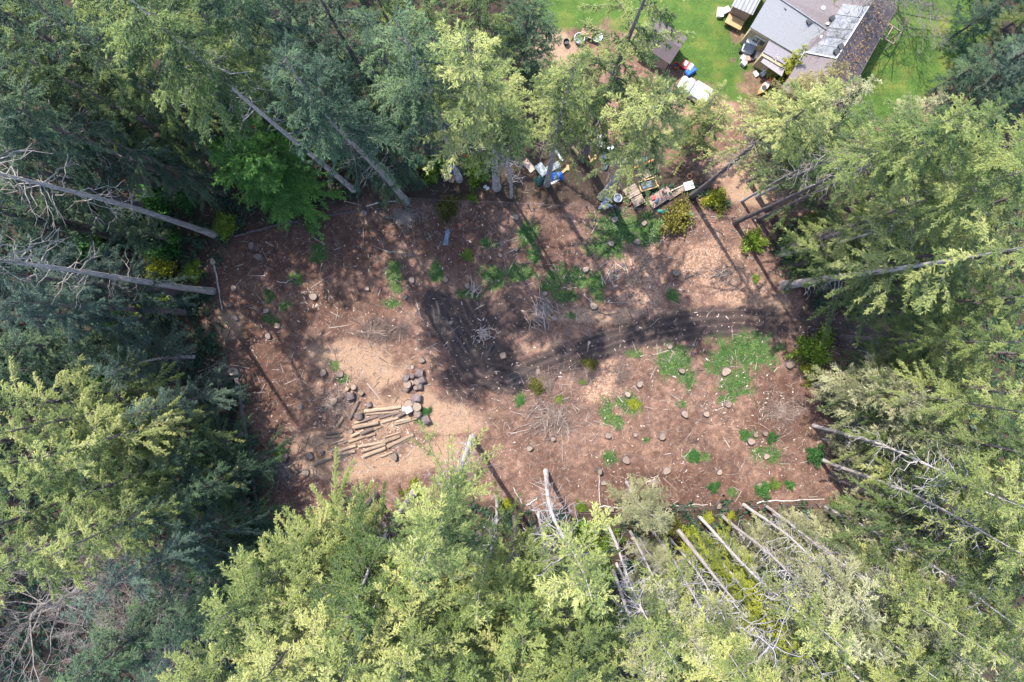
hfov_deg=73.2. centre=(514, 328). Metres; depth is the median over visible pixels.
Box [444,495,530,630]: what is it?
tree
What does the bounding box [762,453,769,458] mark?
tree stump
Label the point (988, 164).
fir tree
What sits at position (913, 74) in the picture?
lawn
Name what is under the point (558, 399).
shrub
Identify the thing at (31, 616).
bare tree
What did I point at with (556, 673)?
fir tree
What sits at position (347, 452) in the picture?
log
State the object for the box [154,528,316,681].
fir tree
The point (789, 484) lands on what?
shrub
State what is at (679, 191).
plank stack
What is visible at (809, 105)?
fir tree
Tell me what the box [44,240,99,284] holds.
undergrowth shrub
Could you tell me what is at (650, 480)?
stick pile
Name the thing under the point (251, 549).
young conifer
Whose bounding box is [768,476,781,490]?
shrub
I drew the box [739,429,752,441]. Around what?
shrub
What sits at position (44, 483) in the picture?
fir tree
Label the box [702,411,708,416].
tree stump
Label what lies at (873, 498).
young conifer
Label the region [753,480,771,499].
shrub
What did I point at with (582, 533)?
shrub
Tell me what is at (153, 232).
young fir
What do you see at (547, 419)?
stick pile
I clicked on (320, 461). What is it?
log
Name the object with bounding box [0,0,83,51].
fir tree
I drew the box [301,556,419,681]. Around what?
fir tree
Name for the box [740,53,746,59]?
storage box
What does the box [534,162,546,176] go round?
metal sheet
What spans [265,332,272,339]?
tree stump
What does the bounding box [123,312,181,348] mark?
undergrowth shrub
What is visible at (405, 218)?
stick pile
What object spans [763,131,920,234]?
fir tree
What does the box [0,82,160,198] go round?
fir tree
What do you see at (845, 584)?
tree
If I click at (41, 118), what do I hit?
fir tree
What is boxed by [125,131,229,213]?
young fir
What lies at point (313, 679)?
fir tree
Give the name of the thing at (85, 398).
fir tree
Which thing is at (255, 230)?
fallen pole
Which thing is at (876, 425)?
young conifer
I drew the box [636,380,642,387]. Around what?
tree stump
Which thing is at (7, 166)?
fir tree
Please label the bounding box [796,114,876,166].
young fir
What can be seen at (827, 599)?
tree
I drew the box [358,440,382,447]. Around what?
log
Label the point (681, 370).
tree stump
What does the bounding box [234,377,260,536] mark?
fallen log
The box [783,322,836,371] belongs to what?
shrub
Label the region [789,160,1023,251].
fir tree
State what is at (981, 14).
spruce tree
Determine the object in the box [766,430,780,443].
shrub
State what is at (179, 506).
young fir
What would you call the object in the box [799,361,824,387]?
shrub
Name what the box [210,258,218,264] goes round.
tree stump
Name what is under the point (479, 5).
fir tree
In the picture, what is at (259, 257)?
tree stump
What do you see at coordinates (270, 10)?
fir tree
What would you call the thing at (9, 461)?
fir tree
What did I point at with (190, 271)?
shrub
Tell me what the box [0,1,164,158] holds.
fir tree
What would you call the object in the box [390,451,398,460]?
tree stump
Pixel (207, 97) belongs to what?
fir tree
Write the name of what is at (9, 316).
fir tree
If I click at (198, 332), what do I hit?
ground cover
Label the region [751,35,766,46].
window
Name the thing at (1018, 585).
fir tree
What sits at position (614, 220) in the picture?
tree stump
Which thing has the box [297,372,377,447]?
stick pile
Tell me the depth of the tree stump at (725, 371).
59.69 m
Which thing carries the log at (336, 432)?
on the ground at (564, 202)
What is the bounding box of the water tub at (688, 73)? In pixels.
[684,66,696,76]
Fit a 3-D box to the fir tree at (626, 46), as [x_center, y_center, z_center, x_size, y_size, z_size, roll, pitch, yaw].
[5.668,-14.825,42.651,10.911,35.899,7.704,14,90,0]
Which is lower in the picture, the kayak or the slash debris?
the slash debris
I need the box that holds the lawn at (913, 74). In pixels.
[530,0,982,131]
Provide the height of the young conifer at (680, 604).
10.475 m
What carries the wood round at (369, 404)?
on the ground at (564, 202)
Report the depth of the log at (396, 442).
59.69 m
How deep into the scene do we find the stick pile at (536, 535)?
59.86 m
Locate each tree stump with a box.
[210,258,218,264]
[231,284,237,291]
[231,314,239,320]
[248,242,255,249]
[254,253,262,260]
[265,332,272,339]
[296,404,303,409]
[301,468,309,476]
[309,293,318,300]
[320,368,327,376]
[330,397,337,404]
[336,370,344,376]
[361,210,367,216]
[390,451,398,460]
[409,276,415,283]
[419,357,425,362]
[464,283,470,289]
[511,213,519,221]
[526,444,532,450]
[550,315,557,321]
[582,267,588,272]
[589,302,597,310]
[595,466,601,474]
[604,432,611,438]
[607,241,613,246]
[611,217,617,222]
[621,455,629,463]
[624,391,630,396]
[633,238,640,245]
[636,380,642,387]
[657,432,665,439]
[662,467,670,474]
[671,269,680,276]
[678,368,684,373]
[680,409,687,417]
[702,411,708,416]
[715,502,721,508]
[716,468,721,474]
[720,367,730,375]
[724,400,731,407]
[746,437,754,444]
[761,431,767,435]
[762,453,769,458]
[783,360,794,368]
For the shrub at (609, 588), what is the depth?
59.38 m
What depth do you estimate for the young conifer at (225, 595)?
51.13 m
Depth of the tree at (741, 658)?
39.22 m
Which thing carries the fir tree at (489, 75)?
on the ground at (564, 202)
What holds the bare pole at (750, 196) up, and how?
on the ground at (564, 202)
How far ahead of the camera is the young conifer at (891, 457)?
53.35 m
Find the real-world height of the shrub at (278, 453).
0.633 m
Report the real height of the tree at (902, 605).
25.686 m
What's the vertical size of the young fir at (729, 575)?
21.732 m
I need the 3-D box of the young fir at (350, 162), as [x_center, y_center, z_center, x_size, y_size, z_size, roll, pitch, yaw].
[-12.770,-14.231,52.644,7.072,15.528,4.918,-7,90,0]
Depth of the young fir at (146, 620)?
49.30 m
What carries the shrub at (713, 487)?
on the ground at (564, 202)
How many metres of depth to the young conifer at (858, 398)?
50.33 m
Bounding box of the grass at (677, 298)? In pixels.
[261,0,894,496]
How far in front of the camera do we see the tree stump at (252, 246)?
59.79 m
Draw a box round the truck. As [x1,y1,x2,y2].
[677,76,711,104]
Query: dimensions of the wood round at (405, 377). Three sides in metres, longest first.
0.694 x 0.684 x 0.523 m
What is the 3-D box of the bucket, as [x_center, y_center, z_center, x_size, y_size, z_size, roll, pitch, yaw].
[13.998,-22.797,59.837,0.560,0.420,0.546,0,90,0]
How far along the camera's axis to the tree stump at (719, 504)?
59.66 m
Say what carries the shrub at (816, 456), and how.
on the ground at (564, 202)
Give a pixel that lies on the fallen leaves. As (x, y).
(861, 44)
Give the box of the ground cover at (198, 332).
[0,0,1023,681]
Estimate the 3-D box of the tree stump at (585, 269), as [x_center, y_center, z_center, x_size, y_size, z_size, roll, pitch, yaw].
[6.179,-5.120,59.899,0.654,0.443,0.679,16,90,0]
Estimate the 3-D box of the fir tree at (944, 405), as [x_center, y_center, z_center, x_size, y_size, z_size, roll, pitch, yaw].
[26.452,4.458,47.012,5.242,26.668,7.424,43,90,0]
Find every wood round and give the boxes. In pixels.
[274,323,280,328]
[305,451,313,459]
[345,392,354,399]
[354,412,362,419]
[366,401,371,407]
[402,374,409,382]
[403,381,412,388]
[404,399,412,406]
[404,406,413,414]
[413,394,421,401]
[413,402,421,410]
[413,410,421,417]
[415,369,422,377]
[417,384,422,389]
[418,376,426,383]
[422,415,430,424]
[500,352,506,358]
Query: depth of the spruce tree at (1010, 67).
55.44 m
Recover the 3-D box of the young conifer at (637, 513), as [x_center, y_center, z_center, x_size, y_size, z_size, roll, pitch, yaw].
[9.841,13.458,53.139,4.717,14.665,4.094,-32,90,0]
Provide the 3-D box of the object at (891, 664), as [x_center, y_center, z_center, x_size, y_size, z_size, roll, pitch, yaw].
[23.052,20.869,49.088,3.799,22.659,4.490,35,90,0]
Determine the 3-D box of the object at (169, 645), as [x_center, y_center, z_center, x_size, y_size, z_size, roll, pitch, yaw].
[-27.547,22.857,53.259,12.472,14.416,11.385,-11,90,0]
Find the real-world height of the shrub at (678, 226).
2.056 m
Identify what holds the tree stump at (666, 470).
on the ground at (564, 202)
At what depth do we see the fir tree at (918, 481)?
46.85 m
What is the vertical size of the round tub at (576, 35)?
0.440 m
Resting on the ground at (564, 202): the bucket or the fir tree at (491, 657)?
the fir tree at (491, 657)
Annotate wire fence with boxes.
[410,198,794,221]
[556,502,848,513]
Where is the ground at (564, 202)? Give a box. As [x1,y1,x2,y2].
[0,0,1023,681]
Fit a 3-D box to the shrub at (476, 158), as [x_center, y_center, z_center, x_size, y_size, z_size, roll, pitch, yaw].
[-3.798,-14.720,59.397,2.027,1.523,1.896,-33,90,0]
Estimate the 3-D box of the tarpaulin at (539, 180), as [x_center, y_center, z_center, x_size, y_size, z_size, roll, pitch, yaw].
[2.137,-12.867,59.714,0.864,0.484,0.986,44,90,0]
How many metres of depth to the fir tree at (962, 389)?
44.00 m
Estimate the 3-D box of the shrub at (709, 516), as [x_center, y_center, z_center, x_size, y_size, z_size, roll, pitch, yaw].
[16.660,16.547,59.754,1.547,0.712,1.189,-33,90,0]
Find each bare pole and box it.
[740,141,841,202]
[754,113,870,198]
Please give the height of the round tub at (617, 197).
0.420 m
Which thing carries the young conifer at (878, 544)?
on the ground at (564, 202)
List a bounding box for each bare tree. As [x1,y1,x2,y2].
[0,521,125,681]
[32,511,182,672]
[811,0,979,63]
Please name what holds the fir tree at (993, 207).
on the ground at (564, 202)
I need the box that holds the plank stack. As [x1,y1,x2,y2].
[667,186,684,199]
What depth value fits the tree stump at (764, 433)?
59.70 m
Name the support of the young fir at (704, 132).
on the ground at (564, 202)
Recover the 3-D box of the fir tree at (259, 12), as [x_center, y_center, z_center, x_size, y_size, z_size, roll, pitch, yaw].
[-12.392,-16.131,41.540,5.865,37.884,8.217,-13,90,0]
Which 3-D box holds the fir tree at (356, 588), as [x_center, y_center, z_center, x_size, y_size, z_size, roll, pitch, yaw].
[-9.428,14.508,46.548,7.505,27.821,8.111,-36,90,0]
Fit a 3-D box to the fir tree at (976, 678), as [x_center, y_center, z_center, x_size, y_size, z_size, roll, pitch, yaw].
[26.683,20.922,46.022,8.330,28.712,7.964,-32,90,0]
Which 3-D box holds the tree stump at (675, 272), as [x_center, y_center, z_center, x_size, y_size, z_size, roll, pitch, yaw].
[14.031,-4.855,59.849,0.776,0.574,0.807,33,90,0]
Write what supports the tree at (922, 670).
on the ground at (564, 202)
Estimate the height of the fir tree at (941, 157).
30.717 m
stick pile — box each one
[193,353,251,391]
[259,446,307,489]
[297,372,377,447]
[349,317,411,353]
[381,204,425,238]
[446,438,472,458]
[462,276,481,297]
[470,325,497,344]
[486,379,613,465]
[509,512,567,553]
[517,365,567,400]
[523,287,562,332]
[559,356,607,400]
[600,259,628,286]
[608,344,639,399]
[646,475,659,494]
[696,252,744,291]
[739,386,827,437]
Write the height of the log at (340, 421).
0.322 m
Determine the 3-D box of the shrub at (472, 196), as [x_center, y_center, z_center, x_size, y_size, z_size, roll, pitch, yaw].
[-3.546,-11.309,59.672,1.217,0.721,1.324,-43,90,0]
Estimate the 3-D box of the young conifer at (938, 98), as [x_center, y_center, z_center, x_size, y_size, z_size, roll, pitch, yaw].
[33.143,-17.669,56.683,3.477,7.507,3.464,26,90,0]
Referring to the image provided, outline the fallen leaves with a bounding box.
[834,0,884,105]
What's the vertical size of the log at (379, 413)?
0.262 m
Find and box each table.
[623,183,639,198]
[631,193,645,207]
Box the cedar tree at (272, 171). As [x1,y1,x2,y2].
[206,111,345,241]
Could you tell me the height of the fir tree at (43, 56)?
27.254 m
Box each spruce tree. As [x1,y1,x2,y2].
[486,0,562,89]
[924,33,1023,109]
[935,0,1023,53]
[959,81,1023,138]
[968,28,1023,100]
[994,0,1023,33]
[1012,59,1023,86]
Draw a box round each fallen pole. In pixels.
[213,265,222,310]
[234,203,380,236]
[757,499,821,503]
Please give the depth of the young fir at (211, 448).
51.89 m
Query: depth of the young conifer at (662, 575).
54.25 m
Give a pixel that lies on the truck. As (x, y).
(697, 91)
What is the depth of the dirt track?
60.03 m
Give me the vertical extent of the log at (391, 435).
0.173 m
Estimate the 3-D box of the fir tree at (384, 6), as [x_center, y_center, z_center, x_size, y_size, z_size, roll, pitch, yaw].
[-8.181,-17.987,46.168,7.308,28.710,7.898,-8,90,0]
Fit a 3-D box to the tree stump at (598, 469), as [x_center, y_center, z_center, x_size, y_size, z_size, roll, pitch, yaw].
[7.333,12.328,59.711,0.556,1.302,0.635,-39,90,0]
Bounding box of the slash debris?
[207,197,886,523]
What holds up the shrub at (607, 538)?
on the ground at (564, 202)
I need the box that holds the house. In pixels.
[740,0,896,112]
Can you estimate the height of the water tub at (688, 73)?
0.540 m
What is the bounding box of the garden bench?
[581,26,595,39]
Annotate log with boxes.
[227,368,237,375]
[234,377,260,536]
[311,455,332,466]
[325,435,342,438]
[326,431,341,434]
[329,439,343,445]
[333,449,355,456]
[336,416,344,426]
[338,444,356,451]
[348,400,359,419]
[348,435,365,442]
[351,429,363,437]
[352,421,378,428]
[354,419,362,424]
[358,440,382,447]
[360,427,372,435]
[361,443,385,452]
[363,415,378,421]
[363,446,386,457]
[364,405,401,412]
[365,432,375,437]
[366,410,398,415]
[379,411,401,418]
[380,450,392,457]
[381,417,398,423]
[382,431,400,438]
[383,435,400,442]
[386,433,413,448]
[391,436,414,448]
[394,416,421,424]
[396,417,410,422]
[487,343,493,352]
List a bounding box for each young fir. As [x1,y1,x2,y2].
[0,185,143,278]
[0,310,133,378]
[0,328,104,408]
[51,312,183,382]
[53,593,192,681]
[55,552,213,681]
[84,209,174,262]
[116,433,282,542]
[120,356,251,425]
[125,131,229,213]
[138,486,289,587]
[146,408,259,478]
[146,533,269,647]
[159,48,276,121]
[183,425,295,503]
[252,46,329,138]
[324,109,406,190]
[355,95,434,212]
[566,555,638,681]
[662,104,732,174]
[668,79,727,144]
[675,518,810,664]
[717,58,851,175]
[743,108,840,176]
[776,231,887,293]
[784,74,881,170]
[789,139,923,200]
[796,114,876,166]
[828,326,986,391]
[918,97,1012,153]
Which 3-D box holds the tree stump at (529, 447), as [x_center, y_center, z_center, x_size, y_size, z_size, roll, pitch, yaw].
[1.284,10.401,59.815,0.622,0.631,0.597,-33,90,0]
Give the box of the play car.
[679,59,693,69]
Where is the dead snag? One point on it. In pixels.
(681, 534)
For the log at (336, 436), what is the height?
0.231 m
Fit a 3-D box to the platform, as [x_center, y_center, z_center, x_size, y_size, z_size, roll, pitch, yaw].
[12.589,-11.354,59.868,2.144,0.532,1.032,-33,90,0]
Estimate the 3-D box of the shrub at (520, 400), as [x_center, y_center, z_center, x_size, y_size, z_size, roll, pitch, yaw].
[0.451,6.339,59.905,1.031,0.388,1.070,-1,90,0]
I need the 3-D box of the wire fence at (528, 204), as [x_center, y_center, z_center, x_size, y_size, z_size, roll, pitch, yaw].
[7.482,-10.349,59.531,33.054,1.423,0.433,3,90,0]
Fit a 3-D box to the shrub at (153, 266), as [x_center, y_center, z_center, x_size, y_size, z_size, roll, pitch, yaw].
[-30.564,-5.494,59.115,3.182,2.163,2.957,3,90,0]
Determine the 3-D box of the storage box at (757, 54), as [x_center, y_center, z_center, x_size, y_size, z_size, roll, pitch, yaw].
[21.340,-23.650,59.821,1.000,0.415,0.800,20,90,0]
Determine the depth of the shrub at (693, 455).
59.79 m
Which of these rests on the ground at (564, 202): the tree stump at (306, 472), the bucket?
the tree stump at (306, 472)
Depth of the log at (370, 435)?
59.79 m
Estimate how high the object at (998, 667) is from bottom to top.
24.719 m
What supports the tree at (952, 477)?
on the ground at (564, 202)
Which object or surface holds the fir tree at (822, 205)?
on the ground at (564, 202)
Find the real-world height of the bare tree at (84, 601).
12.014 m
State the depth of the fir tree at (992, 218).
40.75 m
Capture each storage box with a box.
[716,7,723,17]
[722,6,730,14]
[739,59,747,67]
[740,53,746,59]
[745,55,750,61]
[752,71,758,77]
[754,51,760,59]
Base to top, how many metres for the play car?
0.573 m
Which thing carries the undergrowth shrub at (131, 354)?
on the ground at (564, 202)
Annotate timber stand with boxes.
[880,23,901,49]
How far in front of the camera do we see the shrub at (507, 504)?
59.68 m
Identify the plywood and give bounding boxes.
[523,158,535,172]
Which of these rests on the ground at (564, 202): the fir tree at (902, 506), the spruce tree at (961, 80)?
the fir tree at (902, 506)
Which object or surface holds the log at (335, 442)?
on the ground at (564, 202)
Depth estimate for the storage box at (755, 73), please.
59.78 m
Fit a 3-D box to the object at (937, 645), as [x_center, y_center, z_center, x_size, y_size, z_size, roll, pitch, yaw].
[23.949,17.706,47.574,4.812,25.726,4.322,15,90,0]
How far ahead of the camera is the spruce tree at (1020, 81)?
56.94 m
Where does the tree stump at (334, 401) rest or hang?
on the ground at (564, 202)
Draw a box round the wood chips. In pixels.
[211,101,872,525]
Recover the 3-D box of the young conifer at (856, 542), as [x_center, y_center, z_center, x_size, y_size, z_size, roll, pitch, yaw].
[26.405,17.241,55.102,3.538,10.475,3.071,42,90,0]
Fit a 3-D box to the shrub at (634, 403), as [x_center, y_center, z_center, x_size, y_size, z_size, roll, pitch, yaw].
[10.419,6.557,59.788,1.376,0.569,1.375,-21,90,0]
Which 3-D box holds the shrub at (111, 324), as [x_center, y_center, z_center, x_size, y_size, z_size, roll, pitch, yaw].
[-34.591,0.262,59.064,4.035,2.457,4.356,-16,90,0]
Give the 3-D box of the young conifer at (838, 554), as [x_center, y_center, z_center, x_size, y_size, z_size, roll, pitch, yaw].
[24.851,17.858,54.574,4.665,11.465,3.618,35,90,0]
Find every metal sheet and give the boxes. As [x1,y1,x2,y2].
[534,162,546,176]
[546,161,560,170]
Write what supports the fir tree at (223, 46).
on the ground at (564, 202)
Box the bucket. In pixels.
[673,62,679,68]
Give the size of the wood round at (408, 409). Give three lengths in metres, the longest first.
0.767 x 0.765 x 0.568 m
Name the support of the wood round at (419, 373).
on the ground at (564, 202)
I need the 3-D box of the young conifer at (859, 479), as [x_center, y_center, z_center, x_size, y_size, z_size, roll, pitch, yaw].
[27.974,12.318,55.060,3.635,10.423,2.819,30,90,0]
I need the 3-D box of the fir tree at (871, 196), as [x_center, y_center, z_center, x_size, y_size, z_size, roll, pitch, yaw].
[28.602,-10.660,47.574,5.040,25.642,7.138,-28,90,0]
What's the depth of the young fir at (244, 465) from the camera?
52.57 m
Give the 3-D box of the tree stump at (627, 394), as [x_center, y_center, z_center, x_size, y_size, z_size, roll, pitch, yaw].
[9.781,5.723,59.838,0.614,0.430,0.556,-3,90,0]
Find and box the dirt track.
[420,288,903,397]
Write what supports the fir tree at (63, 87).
on the ground at (564, 202)
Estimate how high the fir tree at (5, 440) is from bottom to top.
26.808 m
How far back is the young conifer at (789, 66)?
57.12 m
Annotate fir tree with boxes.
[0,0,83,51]
[0,0,195,135]
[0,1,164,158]
[0,7,113,110]
[0,27,222,175]
[0,31,209,192]
[0,36,161,157]
[0,43,176,169]
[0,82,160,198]
[0,86,57,167]
[0,97,187,196]
[0,105,218,238]
[0,135,155,229]
[0,149,65,236]
[0,195,215,307]
[0,197,116,239]
[0,239,195,325]
[0,248,198,354]
[0,272,146,361]
[0,333,183,450]
[0,361,208,457]
[0,394,148,495]
[0,398,191,506]
[0,428,223,591]
[0,432,27,467]
[0,435,150,556]
[0,474,183,612]
[2,154,39,187]
[2,341,48,349]
[2,365,56,374]
[4,0,196,128]
[18,369,243,478]
[26,0,237,155]
[32,441,244,568]
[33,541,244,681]
[41,104,238,207]
[53,404,227,515]
[54,23,257,171]
[57,0,153,47]
[59,483,285,623]
[61,0,268,135]
[97,0,355,192]
[102,0,305,147]
[126,570,272,681]
[139,0,311,138]
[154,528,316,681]
[180,0,348,149]
[191,0,335,106]
[196,497,361,658]
[211,0,283,24]
[223,528,408,681]
[226,601,360,681]
[250,446,390,642]
[261,30,426,205]
[266,0,382,109]
[276,506,430,681]
[278,0,409,140]
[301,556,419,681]
[304,481,415,657]
[306,42,408,190]
[337,4,473,173]
[347,0,452,130]
[363,489,476,681]
[369,0,497,182]
[369,565,458,681]
[382,419,504,598]
[392,530,517,681]
[396,0,471,123]
[398,0,419,11]
[413,12,556,191]
[413,571,527,681]
[446,0,527,71]
[452,553,569,681]
[466,480,571,672]
[493,602,621,681]
[497,48,614,186]
[519,0,706,166]
[519,536,620,681]
[581,69,692,208]
[629,535,782,681]
[688,74,858,199]
[732,93,985,225]
[736,569,933,681]
[746,101,869,195]
[755,99,1008,221]
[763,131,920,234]
[773,203,1023,348]
[777,183,974,273]
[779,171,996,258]
[782,123,1023,246]
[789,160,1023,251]
[794,495,1023,680]
[802,562,1012,681]
[816,335,1023,444]
[818,131,1002,217]
[819,450,1023,584]
[825,215,1023,313]
[827,381,1023,489]
[833,159,1023,281]
[836,495,1023,674]
[837,265,1023,333]
[839,304,1023,376]
[841,119,1023,210]
[844,389,1023,483]
[848,412,1023,542]
[848,423,1023,509]
[851,334,1023,426]
[854,474,1023,586]
[858,497,1023,602]
[860,291,1023,388]
[861,259,1023,355]
[862,148,1023,286]
[864,206,1023,325]
[865,113,1023,255]
[885,549,1023,681]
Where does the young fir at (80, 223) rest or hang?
on the ground at (564, 202)
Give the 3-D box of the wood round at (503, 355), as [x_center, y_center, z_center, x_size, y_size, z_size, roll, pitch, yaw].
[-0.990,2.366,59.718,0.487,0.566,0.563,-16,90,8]
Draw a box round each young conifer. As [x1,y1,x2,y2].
[69,388,212,453]
[86,321,195,396]
[190,514,280,576]
[217,534,273,610]
[229,519,288,575]
[605,473,674,536]
[621,565,653,612]
[623,531,671,576]
[636,554,671,595]
[650,534,693,595]
[657,588,700,637]
[668,544,713,596]
[682,529,723,566]
[687,587,743,634]
[697,562,794,659]
[713,534,757,579]
[730,519,774,568]
[742,510,804,569]
[745,556,784,600]
[764,43,807,81]
[768,523,816,568]
[772,505,818,551]
[776,514,908,608]
[778,553,824,603]
[779,508,840,555]
[796,508,840,545]
[800,519,874,576]
[804,352,930,421]
[811,361,932,420]
[817,393,975,461]
[820,483,980,618]
[822,429,881,465]
[826,523,878,565]
[832,458,910,499]
[843,427,916,473]
[855,486,899,515]
[891,91,948,135]
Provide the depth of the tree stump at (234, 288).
59.78 m
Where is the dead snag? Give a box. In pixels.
[676,528,838,680]
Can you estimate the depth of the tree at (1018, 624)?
38.67 m
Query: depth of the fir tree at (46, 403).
43.75 m
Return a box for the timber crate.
[636,176,658,193]
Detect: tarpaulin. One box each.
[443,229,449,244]
[533,174,544,185]
[551,171,563,180]
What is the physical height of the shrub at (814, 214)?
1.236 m
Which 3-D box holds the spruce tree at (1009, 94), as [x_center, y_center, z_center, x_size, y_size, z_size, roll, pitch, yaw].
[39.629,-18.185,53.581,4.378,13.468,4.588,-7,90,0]
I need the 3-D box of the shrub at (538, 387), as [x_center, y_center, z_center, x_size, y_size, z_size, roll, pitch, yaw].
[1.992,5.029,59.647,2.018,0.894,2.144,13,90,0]
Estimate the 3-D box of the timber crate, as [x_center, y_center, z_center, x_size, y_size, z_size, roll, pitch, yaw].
[11.479,-12.421,59.605,1.580,0.950,0.960,-18,90,0]
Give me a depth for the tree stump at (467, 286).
59.73 m
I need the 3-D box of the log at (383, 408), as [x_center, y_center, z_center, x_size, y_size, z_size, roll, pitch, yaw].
[-11.457,7.005,59.870,3.266,0.359,0.358,-7,90,0]
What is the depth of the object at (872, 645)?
39.98 m
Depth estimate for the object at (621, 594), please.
42.78 m
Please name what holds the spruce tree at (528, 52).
on the ground at (564, 202)
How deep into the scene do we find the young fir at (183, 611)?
48.25 m
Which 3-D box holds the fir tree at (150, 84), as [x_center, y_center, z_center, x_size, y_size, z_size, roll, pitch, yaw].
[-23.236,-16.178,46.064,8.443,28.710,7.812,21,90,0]
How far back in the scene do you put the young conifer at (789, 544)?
53.84 m
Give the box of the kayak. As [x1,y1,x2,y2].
[757,78,772,94]
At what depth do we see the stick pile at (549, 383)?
59.86 m
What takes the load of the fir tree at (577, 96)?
on the ground at (564, 202)
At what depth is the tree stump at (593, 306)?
59.62 m
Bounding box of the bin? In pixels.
[563,38,568,45]
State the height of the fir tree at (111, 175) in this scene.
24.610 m
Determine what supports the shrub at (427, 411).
on the ground at (564, 202)
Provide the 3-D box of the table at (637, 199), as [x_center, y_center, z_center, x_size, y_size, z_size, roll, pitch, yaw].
[10.644,-11.034,59.822,1.089,0.707,0.800,-29,90,0]
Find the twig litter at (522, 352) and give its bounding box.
[204,86,890,534]
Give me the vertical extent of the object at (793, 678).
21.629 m
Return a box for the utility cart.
[739,38,757,56]
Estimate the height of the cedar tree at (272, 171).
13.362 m
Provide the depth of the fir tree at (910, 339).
46.12 m
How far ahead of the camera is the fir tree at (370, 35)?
38.40 m
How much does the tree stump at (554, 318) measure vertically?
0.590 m
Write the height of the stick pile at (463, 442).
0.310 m
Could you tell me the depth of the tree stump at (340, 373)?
59.76 m
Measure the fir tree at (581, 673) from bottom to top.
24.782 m
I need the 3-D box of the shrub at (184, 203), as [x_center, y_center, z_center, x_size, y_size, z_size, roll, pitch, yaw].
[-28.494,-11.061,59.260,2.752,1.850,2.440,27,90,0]
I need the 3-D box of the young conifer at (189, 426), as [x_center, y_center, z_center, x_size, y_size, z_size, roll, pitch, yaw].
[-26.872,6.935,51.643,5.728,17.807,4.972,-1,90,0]
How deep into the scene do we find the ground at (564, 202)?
60.00 m
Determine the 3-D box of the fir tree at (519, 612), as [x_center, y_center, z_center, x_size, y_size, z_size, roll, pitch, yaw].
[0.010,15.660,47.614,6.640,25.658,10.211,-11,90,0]
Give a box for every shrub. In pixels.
[0,351,27,404]
[5,225,52,280]
[16,356,52,393]
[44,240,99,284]
[55,172,111,221]
[60,223,110,262]
[62,394,84,417]
[68,359,117,402]
[90,311,129,338]
[100,327,152,377]
[109,195,148,236]
[118,196,165,258]
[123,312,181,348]
[128,184,173,228]
[128,276,174,319]
[141,227,182,265]
[142,249,178,278]
[144,569,186,605]
[167,290,198,317]
[173,189,198,216]
[178,258,202,284]
[189,539,221,582]
[211,209,238,244]
[275,444,286,459]
[397,476,422,504]
[413,154,447,186]
[420,407,431,415]
[432,195,461,224]
[458,153,480,169]
[461,248,473,262]
[464,160,491,190]
[465,190,478,205]
[498,497,516,511]
[514,396,524,406]
[528,376,547,396]
[554,395,563,404]
[572,519,601,552]
[575,499,588,512]
[578,356,598,373]
[580,539,611,573]
[598,526,627,549]
[601,567,617,601]
[626,397,642,410]
[656,512,686,543]
[658,192,696,237]
[674,523,699,544]
[688,446,699,463]
[698,186,729,217]
[700,510,713,523]
[705,481,720,494]
[726,511,737,521]
[738,226,770,254]
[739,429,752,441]
[752,273,760,283]
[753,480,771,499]
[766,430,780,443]
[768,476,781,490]
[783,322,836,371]
[784,480,795,491]
[791,253,816,278]
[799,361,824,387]
[801,209,828,230]
[804,442,827,468]
[824,492,851,514]
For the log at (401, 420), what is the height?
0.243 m
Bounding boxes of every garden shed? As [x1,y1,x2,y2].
[634,16,686,70]
[724,0,759,31]
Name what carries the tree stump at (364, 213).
on the ground at (564, 202)
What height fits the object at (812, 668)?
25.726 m
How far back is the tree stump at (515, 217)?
59.57 m
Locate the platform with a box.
[648,186,673,208]
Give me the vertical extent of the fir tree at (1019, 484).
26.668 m
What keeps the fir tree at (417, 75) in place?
on the ground at (564, 202)
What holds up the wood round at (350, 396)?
on the ground at (564, 202)
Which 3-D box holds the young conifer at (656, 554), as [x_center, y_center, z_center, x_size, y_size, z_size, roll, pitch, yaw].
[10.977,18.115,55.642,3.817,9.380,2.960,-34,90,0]
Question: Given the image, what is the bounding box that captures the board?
[682,180,694,190]
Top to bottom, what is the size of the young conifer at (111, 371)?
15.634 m
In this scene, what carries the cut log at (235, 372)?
on the ground at (564, 202)
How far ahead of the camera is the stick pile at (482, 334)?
59.87 m
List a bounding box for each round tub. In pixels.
[574,32,584,43]
[594,33,602,42]
[614,194,621,201]
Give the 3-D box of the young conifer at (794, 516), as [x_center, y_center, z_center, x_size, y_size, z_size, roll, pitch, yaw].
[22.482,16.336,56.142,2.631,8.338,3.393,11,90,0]
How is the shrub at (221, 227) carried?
on the ground at (564, 202)
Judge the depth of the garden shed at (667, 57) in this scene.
57.68 m

